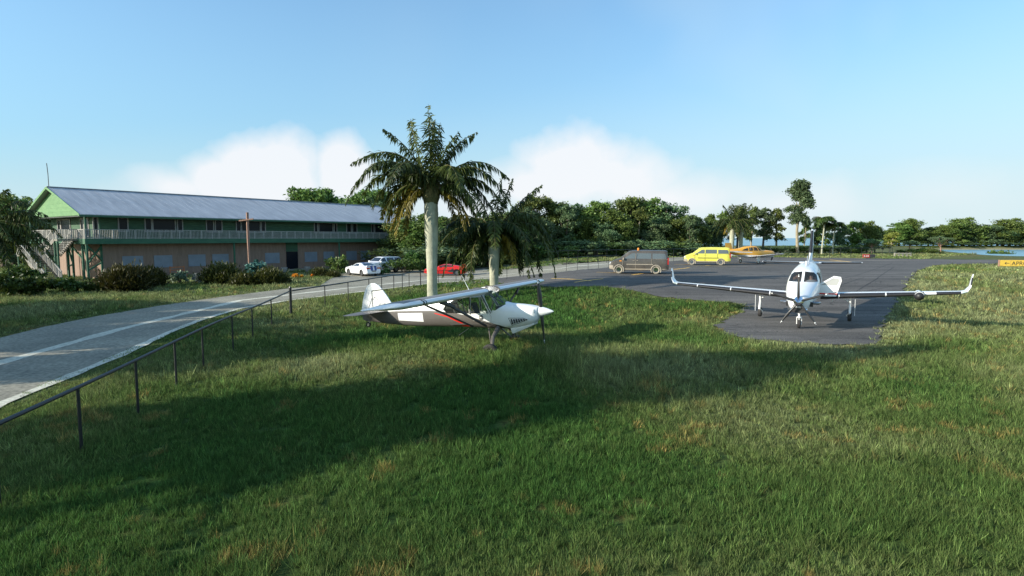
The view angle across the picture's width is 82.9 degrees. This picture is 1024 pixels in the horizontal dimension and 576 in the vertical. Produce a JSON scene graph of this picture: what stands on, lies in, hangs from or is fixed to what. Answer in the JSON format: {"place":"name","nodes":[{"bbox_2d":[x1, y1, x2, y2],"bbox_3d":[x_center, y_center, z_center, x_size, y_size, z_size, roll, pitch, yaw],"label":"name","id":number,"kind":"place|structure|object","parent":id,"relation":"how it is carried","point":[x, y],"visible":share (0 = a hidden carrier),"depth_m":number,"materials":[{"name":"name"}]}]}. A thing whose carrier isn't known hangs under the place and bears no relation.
{"place":"outdoors","nodes":[
{"label":"outdoors","id":0,"kind":"place"},
{"bbox_2d":[0,264,601,364],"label":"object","id":1,"kind":"structure","parent":0,"point":[8,360],"depth_m":25.90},
{"bbox_2d":[0,257,683,400],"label":"road","id":2,"kind":"structure","parent":0,"point":[19,376],"depth_m":25.65,"materials":[{"name":"asphalt"}]},
{"bbox_2d":[0,267,605,407],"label":"road edge","id":3,"kind":"object","parent":2,"relation":"on","point":[71,375],"visible":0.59,"depth_m":19.60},
{"bbox_2d":[424,264,466,275],"bbox_3d":[-7.244,-2.038,63.752,4.580,1.270,2.160,0,5,4],"label":"sports car","id":4,"kind":"object","parent":2,"relation":"on","point":[449,267],"visible":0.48,"depth_m":62.82,"materials":[{"name":"red metal"}]},
{"bbox_2d":[321,267,488,284],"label":"driveway","id":5,"kind":"structure","parent":0,"point":[346,277],"depth_m":61.75,"materials":[{"name":"asphalt"}]},
{"bbox_2d":[345,262,380,275],"bbox_3d":[-16.399,-2.103,63.669,2.140,1.413,4.814,-5,7,-44],"label":"sports car","id":6,"kind":"object","parent":5,"relation":"on","point":[365,268],"visible":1,"depth_m":62.35,"materials":[{"name":"white metal"}]},
{"bbox_2d":[364,256,402,271],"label":"sport utility vehicle","id":7,"kind":"object","parent":5,"relation":"on","point":[376,260],"visible":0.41,"depth_m":68.61,"materials":[{"name":"white metal"}]},
{"bbox_2d":[0,246,1023,575],"bbox_3d":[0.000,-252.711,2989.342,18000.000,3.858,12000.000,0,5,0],"label":"ground","id":8,"kind":"structure","parent":0,"point":[288,570],"depth_m":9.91,"materials":[{"name":"plant"}]},
{"bbox_2d":[0,203,29,266],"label":"broadleaf tree","id":9,"kind":"object","parent":8,"relation":"on","point":[1,255],"visible":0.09,"depth_m":70.07,"materials":[{"name":"green plant"}]},
{"bbox_2d":[0,192,41,266],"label":"broadleaf tree","id":10,"kind":"object","parent":8,"relation":"on","point":[27,199],"visible":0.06,"depth_m":81.61,"materials":[{"name":"green plant"}]},
{"bbox_2d":[0,273,42,295],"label":"shrub","id":11,"kind":"object","parent":8,"relation":"on","point":[10,286],"visible":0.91,"depth_m":40.17,"materials":[{"name":"green plant"}]},
{"bbox_2d":[0,264,47,278],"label":"shrub","id":12,"kind":"object","parent":8,"relation":"on","point":[18,271],"visible":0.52,"depth_m":50.66,"materials":[{"name":"green plant"}]},
{"bbox_2d":[0,209,50,264],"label":"broadleaf tree","id":13,"kind":"object","parent":8,"relation":"on","point":[15,260],"visible":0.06,"depth_m":70.93,"materials":[{"name":"green plant"}]},
{"bbox_2d":[0,189,62,275],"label":"palm","id":14,"kind":"object","parent":8,"relation":"on","point":[9,222],"visible":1,"depth_m":45.67,"materials":[{"name":"plant"}]},
{"bbox_2d":[23,274,58,294],"bbox_3d":[-33.985,-0.180,41.646,3.201,1.654,2.445,0,5,0],"label":"shrub","id":15,"kind":"object","parent":8,"relation":"on","point":[44,282],"visible":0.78,"depth_m":41.23,"materials":[{"name":"green plant"}]},
{"bbox_2d":[48,276,81,292],"bbox_3d":[-33.475,-0.179,43.365,2.165,1.359,2.634,0,5,0],"label":"shrub","id":16,"kind":"object","parent":8,"relation":"on","point":[69,284],"visible":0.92,"depth_m":43.20,"materials":[{"name":"green plant"}]},
{"bbox_2d":[78,278,100,291],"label":"shrub","id":17,"kind":"object","parent":8,"relation":"on","point":[85,286],"visible":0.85,"depth_m":44.38,"materials":[{"name":"green plant"}]},
{"bbox_2d":[87,258,162,292],"bbox_3d":[-30.192,-0.795,45.544,4.882,3.390,4.924,2,5,26],"label":"bush","id":18,"kind":"object","parent":8,"relation":"on","point":[127,278],"visible":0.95,"depth_m":44.58,"materials":[{"name":"green plant"}]},
{"bbox_2d":[0,287,291,504],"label":"pipe fence","id":19,"kind":"object","parent":8,"relation":"on","point":[38,405],"visible":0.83,"depth_m":13.36,"materials":[{"name":"metal"}]},
{"bbox_2d":[139,264,174,286],"bbox_3d":[-31.010,-0.815,49.649,3.761,2.618,3.916,0,5,0],"label":"bush","id":20,"kind":"object","parent":8,"relation":"on","point":[161,274],"visible":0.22,"depth_m":49.54,"materials":[{"name":"green plant"}]},
{"bbox_2d":[169,270,188,282],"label":"bush","id":21,"kind":"object","parent":8,"relation":"on","point":[179,274],"visible":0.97,"depth_m":52.38,"materials":[{"name":"green plant"}]},
{"bbox_2d":[16,163,402,279],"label":"long house","id":22,"kind":"structure","parent":8,"relation":"on","point":[97,229],"depth_m":64.89,"materials":[{"name":"beige paint"}]},
{"bbox_2d":[117,218,128,231],"bbox_3d":[-39.502,-6.460,58.926,0.086,1.490,0.969,3,6,35],"label":"window","id":23,"kind":"structure","parent":22,"relation":"in","point":[123,223],"depth_m":58.96,"materials":[{"name":"black"}]},
{"bbox_2d":[152,218,175,231],"bbox_3d":[-37.242,-6.734,62.105,0.086,1.490,2.385,3,6,35],"label":"window","id":24,"kind":"structure","parent":22,"relation":"in","point":[157,224],"depth_m":62.09,"materials":[{"name":"black"}]},
{"bbox_2d":[241,221,260,232],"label":"window","id":25,"kind":"structure","parent":22,"relation":"in","point":[253,225],"depth_m":70.32,"materials":[{"name":"black"}]},
{"bbox_2d":[318,223,332,232],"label":"window","id":26,"kind":"structure","parent":22,"relation":"in","point":[322,227],"depth_m":78.89,"materials":[{"name":"black"}]},
{"bbox_2d":[193,259,243,284],"bbox_3d":[-26.049,-1.182,51.765,4.102,2.867,5.012,0,5,0],"label":"bush","id":27,"kind":"object","parent":8,"relation":"on","point":[218,272],"visible":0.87,"depth_m":50.89,"materials":[{"name":"green plant"}]},
{"bbox_2d":[227,269,259,285],"bbox_3d":[-23.465,-0.664,50.357,3.064,1.924,3.105,2,5,21],"label":"bush","id":28,"kind":"object","parent":8,"relation":"on","point":[243,278],"visible":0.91,"depth_m":49.90,"materials":[{"name":"green plant"}]},
{"bbox_2d":[239,212,253,269],"bbox_3d":[-25.502,-3.948,55.982,1.395,6.651,0.342,0,5,0],"label":"wooden cross","id":29,"kind":"object","parent":8,"relation":"on","point":[247,219],"visible":0.76,"depth_m":55.79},
{"bbox_2d":[245,259,266,274],"bbox_3d":[-24.590,-1.686,55.688,1.988,2.229,2.278,-4,6,-39],"label":"bush","id":30,"kind":"object","parent":8,"relation":"on","point":[254,265],"visible":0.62,"depth_m":55.27,"materials":[{"name":"teal plant"}]},
{"bbox_2d":[249,265,290,284],"bbox_3d":[-21.475,-0.885,51.331,3.684,2.480,3.536,0,5,0],"label":"bush","id":31,"kind":"object","parent":8,"relation":"on","point":[269,275],"visible":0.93,"depth_m":50.73,"materials":[{"name":"green plant"}]},
{"bbox_2d":[283,185,333,202],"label":"broadleaf tree","id":32,"kind":"object","parent":8,"relation":"on","point":[297,196],"visible":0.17,"depth_m":109.11,"materials":[{"name":"green plant"}]},
{"bbox_2d":[307,266,328,276],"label":"bush","id":33,"kind":"object","parent":8,"relation":"on","point":[320,271],"visible":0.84,"depth_m":61.03,"materials":[{"name":"green plant"}]},
{"bbox_2d":[297,187,346,203],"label":"broadleaf tree","id":34,"kind":"object","parent":8,"relation":"on","point":[321,197],"visible":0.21,"depth_m":110.98,"materials":[{"name":"green plant"}]},
{"bbox_2d":[323,255,347,271],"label":"bush","id":35,"kind":"object","parent":8,"relation":"on","point":[341,264],"visible":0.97,"depth_m":65.23,"materials":[{"name":"green plant"}]},
{"bbox_2d":[292,271,420,305],"bbox_3d":[-9.845,0.036,40.574,0.076,1.458,18.905,1,5,12],"label":"pipe fence","id":36,"kind":"object","parent":8,"relation":"on","point":[358,280],"visible":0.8,"depth_m":38.26,"materials":[{"name":"metal"}]},
{"bbox_2d":[338,188,387,204],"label":"broadleaf tree","id":37,"kind":"object","parent":8,"relation":"on","point":[356,198],"visible":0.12,"depth_m":104.89,"materials":[{"name":"green plant"}]},
{"bbox_2d":[360,196,416,220],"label":"broadleaf tree","id":38,"kind":"object","parent":8,"relation":"on","point":[371,199],"visible":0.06,"depth_m":103.02,"materials":[{"name":"green plant"}]},
{"bbox_2d":[357,247,426,269],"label":"shrub","id":39,"kind":"object","parent":8,"relation":"on","point":[379,253],"visible":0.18,"depth_m":75.12,"materials":[{"name":"green plant"}]},
{"bbox_2d":[374,217,410,252],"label":"broadleaf tree","id":40,"kind":"object","parent":8,"relation":"on","point":[400,237],"visible":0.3,"depth_m":82.34,"materials":[{"name":"green plant"}]},
{"bbox_2d":[379,257,425,272],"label":"bush","id":41,"kind":"object","parent":8,"relation":"on","point":[406,264],"visible":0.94,"depth_m":67.94,"materials":[{"name":"green plant"}]},
{"bbox_2d":[394,223,424,248],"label":"broadleaf tree","id":42,"kind":"object","parent":8,"relation":"on","point":[415,236],"visible":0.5,"depth_m":78.70,"materials":[{"name":"green plant"}]},
{"bbox_2d":[375,243,464,264],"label":"shrub","id":43,"kind":"object","parent":8,"relation":"on","point":[443,253],"visible":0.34,"depth_m":73.14,"materials":[{"name":"green plant"}]},
{"bbox_2d":[403,249,437,269],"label":"bush","id":44,"kind":"object","parent":8,"relation":"on","point":[417,255],"visible":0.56,"depth_m":69.25,"materials":[{"name":"green plant"}]},
{"bbox_2d":[394,213,451,253],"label":"broadleaf tree","id":45,"kind":"object","parent":8,"relation":"on","point":[420,222],"visible":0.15,"depth_m":80.39,"materials":[{"name":"green plant"}]},
{"bbox_2d":[345,105,514,295],"bbox_3d":[-5.186,-5.082,36.200,8.631,12.493,8.308,-4,6,-41],"label":"palm","id":46,"kind":"object","parent":8,"relation":"on","point":[414,180],"visible":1,"depth_m":35.84,"materials":[{"name":"plant"}]},
{"bbox_2d":[424,226,456,265],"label":"broadleaf tree","id":47,"kind":"object","parent":8,"relation":"on","point":[445,244],"visible":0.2,"depth_m":77.85,"materials":[{"name":"green plant"}]},
{"bbox_2d":[344,279,553,351],"bbox_3d":[-1.464,0.898,19.972,8.141,2.653,8.150,-2,5,-20],"label":"taildragger aircraft","id":48,"kind":"object","parent":8,"relation":"on","point":[433,310],"visible":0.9,"depth_m":19.48,"materials":[{"name":"white metal"}]},
{"bbox_2d":[437,246,488,267],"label":"shrub","id":49,"kind":"object","parent":8,"relation":"on","point":[456,260],"visible":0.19,"depth_m":74.34,"materials":[{"name":"green plant"}]},
{"bbox_2d":[438,178,557,293],"bbox_3d":[-1.143,-3.578,39.667,8.645,8.486,6.871,0,5,0],"label":"palm","id":50,"kind":"object","parent":8,"relation":"on","point":[509,234],"visible":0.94,"depth_m":39.52,"materials":[{"name":"plant"}]},
{"bbox_2d":[507,194,553,239],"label":"broadleaf tree","id":51,"kind":"object","parent":8,"relation":"on","point":[538,204],"visible":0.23,"depth_m":97.88,"materials":[{"name":"green plant"}]},
{"bbox_2d":[502,206,559,242],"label":"broadleaf tree","id":52,"kind":"object","parent":8,"relation":"on","point":[528,209],"visible":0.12,"depth_m":90.39,"materials":[{"name":"green plant"}]},
{"bbox_2d":[540,200,574,241],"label":"broadleaf tree","id":53,"kind":"object","parent":8,"relation":"on","point":[548,214],"visible":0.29,"depth_m":99.79,"materials":[{"name":"green plant"}]},
{"bbox_2d":[539,239,582,257],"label":"shrub","id":54,"kind":"object","parent":8,"relation":"on","point":[574,248],"visible":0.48,"depth_m":89.60,"materials":[{"name":"green plant"}]},
{"bbox_2d":[553,204,580,255],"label":"broadleaf tree","id":55,"kind":"object","parent":8,"relation":"on","point":[566,213],"visible":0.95,"depth_m":96.74,"materials":[{"name":"green plant"}]},
{"bbox_2d":[555,239,602,256],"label":"shrub","id":56,"kind":"object","parent":8,"relation":"on","point":[573,243],"visible":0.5,"depth_m":91.97,"materials":[{"name":"green plant"}]},
{"bbox_2d":[573,216,603,255],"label":"broadleaf tree","id":57,"kind":"object","parent":8,"relation":"on","point":[585,231],"visible":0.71,"depth_m":98.24,"materials":[{"name":"green plant"}]},
{"bbox_2d":[578,199,617,254],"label":"broadleaf tree","id":58,"kind":"object","parent":8,"relation":"on","point":[593,211],"visible":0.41,"depth_m":100.30,"materials":[{"name":"green plant"}]},
{"bbox_2d":[577,240,625,255],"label":"shrub","id":59,"kind":"object","parent":8,"relation":"on","point":[599,247],"visible":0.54,"depth_m":93.08,"materials":[{"name":"green plant"}]},
{"bbox_2d":[592,221,620,254],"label":"broadleaf tree","id":60,"kind":"object","parent":8,"relation":"on","point":[603,233],"visible":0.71,"depth_m":96.55,"materials":[{"name":"green plant"}]},
{"bbox_2d":[592,207,631,253],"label":"broadleaf tree","id":61,"kind":"object","parent":8,"relation":"on","point":[612,216],"visible":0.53,"depth_m":98.66,"materials":[{"name":"green plant"}]},
{"bbox_2d":[601,241,630,255],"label":"shrub","id":62,"kind":"object","parent":8,"relation":"on","point":[613,252],"visible":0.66,"depth_m":93.87,"materials":[{"name":"green plant"}]},
{"bbox_2d":[611,217,640,254],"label":"broadleaf tree","id":63,"kind":"object","parent":8,"relation":"on","point":[627,224],"visible":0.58,"depth_m":98.05,"materials":[{"name":"green plant"}]},
{"bbox_2d":[612,195,653,241],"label":"broadleaf tree","id":64,"kind":"object","parent":8,"relation":"on","point":[629,204],"visible":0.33,"depth_m":102.75,"materials":[{"name":"green plant"}]},
{"bbox_2d":[610,238,655,253],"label":"shrub","id":65,"kind":"object","parent":8,"relation":"on","point":[629,246],"visible":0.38,"depth_m":94.81,"materials":[{"name":"green plant"}]},
{"bbox_2d":[630,206,650,241],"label":"broadleaf tree","id":66,"kind":"object","parent":8,"relation":"on","point":[639,215],"visible":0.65,"depth_m":98.95,"materials":[{"name":"green plant"}]},
{"bbox_2d":[622,239,673,249],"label":"shrub","id":67,"kind":"object","parent":8,"relation":"on","point":[655,246],"visible":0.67,"depth_m":95.26,"materials":[{"name":"green plant"}]},
{"bbox_2d":[629,197,668,240],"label":"broadleaf tree","id":68,"kind":"object","parent":8,"relation":"on","point":[650,208],"visible":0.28,"depth_m":103.29,"materials":[{"name":"green plant"}]},
{"bbox_2d":[639,221,671,251],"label":"broadleaf tree","id":69,"kind":"object","parent":8,"relation":"on","point":[656,232],"visible":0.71,"depth_m":98.97,"materials":[{"name":"green plant"}]},
{"bbox_2d":[642,200,691,242],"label":"broadleaf tree","id":70,"kind":"object","parent":8,"relation":"on","point":[664,207],"visible":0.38,"depth_m":102.24,"materials":[{"name":"green plant"}]},
{"bbox_2d":[649,238,686,254],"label":"shrub","id":71,"kind":"object","parent":8,"relation":"on","point":[669,248],"visible":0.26,"depth_m":96.81,"materials":[{"name":"green plant"}]},
{"bbox_2d":[663,219,687,254],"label":"broadleaf tree","id":72,"kind":"object","parent":8,"relation":"on","point":[676,223],"visible":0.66,"depth_m":100.27,"materials":[{"name":"green plant"}]},
{"bbox_2d":[663,241,702,255],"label":"shrub","id":73,"kind":"object","parent":8,"relation":"on","point":[691,245],"visible":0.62,"depth_m":97.43,"materials":[{"name":"green plant"}]},
{"bbox_2d":[669,214,701,254],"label":"broadleaf tree","id":74,"kind":"object","parent":8,"relation":"on","point":[683,230],"visible":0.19,"depth_m":101.73,"materials":[{"name":"green plant"}]},
{"bbox_2d":[682,215,701,242],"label":"broadleaf tree","id":75,"kind":"object","parent":8,"relation":"on","point":[691,222],"visible":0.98,"depth_m":98.82,"materials":[{"name":"green plant"}]},
{"bbox_2d":[693,224,712,245],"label":"broadleaf tree","id":76,"kind":"object","parent":8,"relation":"on","point":[704,233],"visible":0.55,"depth_m":102.71,"materials":[{"name":"green plant"}]},
{"bbox_2d":[706,222,727,245],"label":"broadleaf tree","id":77,"kind":"object","parent":8,"relation":"on","point":[718,240],"visible":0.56,"depth_m":106.72,"materials":[{"name":"green plant"}]},
{"bbox_2d":[712,205,752,256],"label":"palm","id":78,"kind":"object","parent":8,"relation":"on","point":[730,225],"visible":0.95,"depth_m":94.70,"materials":[{"name":"plant"}]},
{"bbox_2d":[481,257,997,344],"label":"apron","id":79,"kind":"object","parent":8,"relation":"on","point":[832,325],"visible":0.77,"depth_m":40.08,"materials":[{"name":"asphalt"}]},
{"bbox_2d":[609,248,668,273],"bbox_3d":[10.897,-2.360,49.748,4.930,2.187,2.239,1,5,14],"label":"parked van","id":80,"kind":"object","parent":79,"relation":"on","point":[655,261],"visible":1,"depth_m":48.80,"materials":[{"name":"grey"}]},
{"bbox_2d":[684,247,730,264],"bbox_3d":[21.993,-3.624,65.508,4.930,2.000,2.239,1,5,14],"label":"parked van","id":81,"kind":"object","parent":79,"relation":"on","point":[720,255],"visible":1,"depth_m":64.57,"materials":[{"name":"yellow"}]},
{"bbox_2d":[725,243,782,263],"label":"light aircraft","id":82,"kind":"object","parent":79,"relation":"on","point":[757,253],"visible":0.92,"depth_m":68.25,"materials":[{"name":"orange metal"}]},
{"bbox_2d":[671,229,973,327],"bbox_3d":[14.130,-0.776,28.928,10.560,4.448,10.089,-1,5,-8],"label":"turboprop aircraft","id":83,"kind":"object","parent":79,"relation":"on","point":[802,296],"visible":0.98,"depth_m":26.66,"materials":[{"name":"white metal"}]},
{"bbox_2d":[722,203,761,247],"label":"palm","id":84,"kind":"object","parent":8,"relation":"on","point":[750,219],"visible":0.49,"depth_m":95.54,"materials":[{"name":"plant"}]},
{"bbox_2d":[744,206,760,249],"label":"broadleaf tree","id":85,"kind":"object","parent":8,"relation":"on","point":[751,214],"visible":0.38,"depth_m":117.05,"materials":[{"name":"green plant"}]},
{"bbox_2d":[753,207,777,246],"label":"broadleaf tree","id":86,"kind":"object","parent":8,"relation":"on","point":[765,215],"visible":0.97,"depth_m":114.94,"materials":[{"name":"green plant"}]},
{"bbox_2d":[763,208,787,252],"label":"broadleaf tree","id":87,"kind":"object","parent":8,"relation":"on","point":[778,213],"visible":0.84,"depth_m":114.84,"materials":[{"name":"green plant"}]},
{"bbox_2d":[782,178,816,253],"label":"tall tree","id":88,"kind":"object","parent":8,"relation":"on","point":[800,191],"visible":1,"depth_m":109.56,"materials":[{"name":"green plant"}]},
{"bbox_2d":[798,217,812,251],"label":"broadleaf tree","id":89,"kind":"object","parent":8,"relation":"on","point":[802,239],"visible":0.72,"depth_m":115.54,"materials":[{"name":"green plant"}]},
{"bbox_2d":[815,222,831,252],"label":"broadleaf tree","id":90,"kind":"object","parent":8,"relation":"on","point":[826,235],"visible":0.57,"depth_m":115.18,"materials":[{"name":"green plant"}]},
{"bbox_2d":[810,216,838,253],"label":"palm","id":91,"kind":"object","parent":8,"relation":"on","point":[819,221],"visible":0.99,"depth_m":106.94,"materials":[{"name":"plant"}]},
{"bbox_2d":[822,222,848,252],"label":"palm","id":92,"kind":"object","parent":8,"relation":"on","point":[829,226],"visible":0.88,"depth_m":107.64,"materials":[{"name":"plant"}]},
{"bbox_2d":[829,227,850,252],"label":"broadleaf tree","id":93,"kind":"object","parent":8,"relation":"on","point":[839,238],"visible":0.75,"depth_m":117.05,"materials":[{"name":"green plant"}]},
{"bbox_2d":[839,220,865,246],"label":"broadleaf tree","id":94,"kind":"object","parent":8,"relation":"on","point":[855,238],"visible":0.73,"depth_m":118.47,"materials":[{"name":"green plant"}]},
{"bbox_2d":[856,221,883,252],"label":"broadleaf tree","id":95,"kind":"object","parent":8,"relation":"on","point":[869,232],"visible":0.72,"depth_m":120.44,"materials":[{"name":"green plant"}]},
{"bbox_2d":[882,232,899,253],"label":"golden tree","id":96,"kind":"object","parent":8,"relation":"on","point":[889,236],"visible":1,"depth_m":111.29,"materials":[{"name":"green plant"}]},
{"bbox_2d":[887,222,914,245],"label":"broadleaf tree","id":97,"kind":"object","parent":8,"relation":"on","point":[903,227],"visible":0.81,"depth_m":225.44,"materials":[{"name":"green plant"}]},
{"bbox_2d":[898,218,927,245],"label":"broadleaf tree","id":98,"kind":"object","parent":8,"relation":"on","point":[914,224],"visible":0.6,"depth_m":225.34,"materials":[{"name":"green plant"}]},
{"bbox_2d":[928,236,953,251],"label":"spreading tree","id":99,"kind":"object","parent":8,"relation":"on","point":[939,239],"visible":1,"depth_m":111.40,"materials":[{"name":"green plant"}]},
{"bbox_2d":[937,222,970,244],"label":"broadleaf tree","id":100,"kind":"object","parent":8,"relation":"on","point":[955,227],"visible":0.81,"depth_m":225.62,"materials":[{"name":"green plant"}]},
{"bbox_2d":[947,217,986,245],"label":"broadleaf tree","id":101,"kind":"object","parent":8,"relation":"on","point":[969,222],"visible":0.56,"depth_m":227.54,"materials":[{"name":"green plant"}]},
{"bbox_2d":[972,226,992,243],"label":"broadleaf tree","id":102,"kind":"object","parent":8,"relation":"on","point":[984,235],"visible":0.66,"depth_m":226.91,"materials":[{"name":"green plant"}]},
{"bbox_2d":[980,224,1008,245],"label":"broadleaf tree","id":103,"kind":"object","parent":8,"relation":"on","point":[994,229],"visible":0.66,"depth_m":226.24,"materials":[{"name":"green plant"}]},
{"bbox_2d":[989,218,1023,245],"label":"broadleaf tree","id":104,"kind":"object","parent":8,"relation":"on","point":[1014,223],"visible":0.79,"depth_m":226.18,"materials":[{"name":"green plant"}]},
{"bbox_2d":[998,260,1023,265],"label":"taxiway sign","id":105,"kind":"object","parent":8,"relation":"on","point":[1011,262],"visible":0.94,"depth_m":59.74,"materials":[{"name":"yellow metal"}]},
{"bbox_2d":[0,0,1023,237],"label":"sky","id":106,"kind":"structure","parent":0,"point":[892,111],"materials":[{"name":"blue"}]},
{"bbox_2d":[712,238,1023,255],"bbox_3d":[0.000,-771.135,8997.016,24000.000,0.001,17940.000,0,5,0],"label":"water","id":107,"kind":"structure","parent":0,"point":[771,242],"depth_m":398.58,"materials":[{"name":"teal liquid"}]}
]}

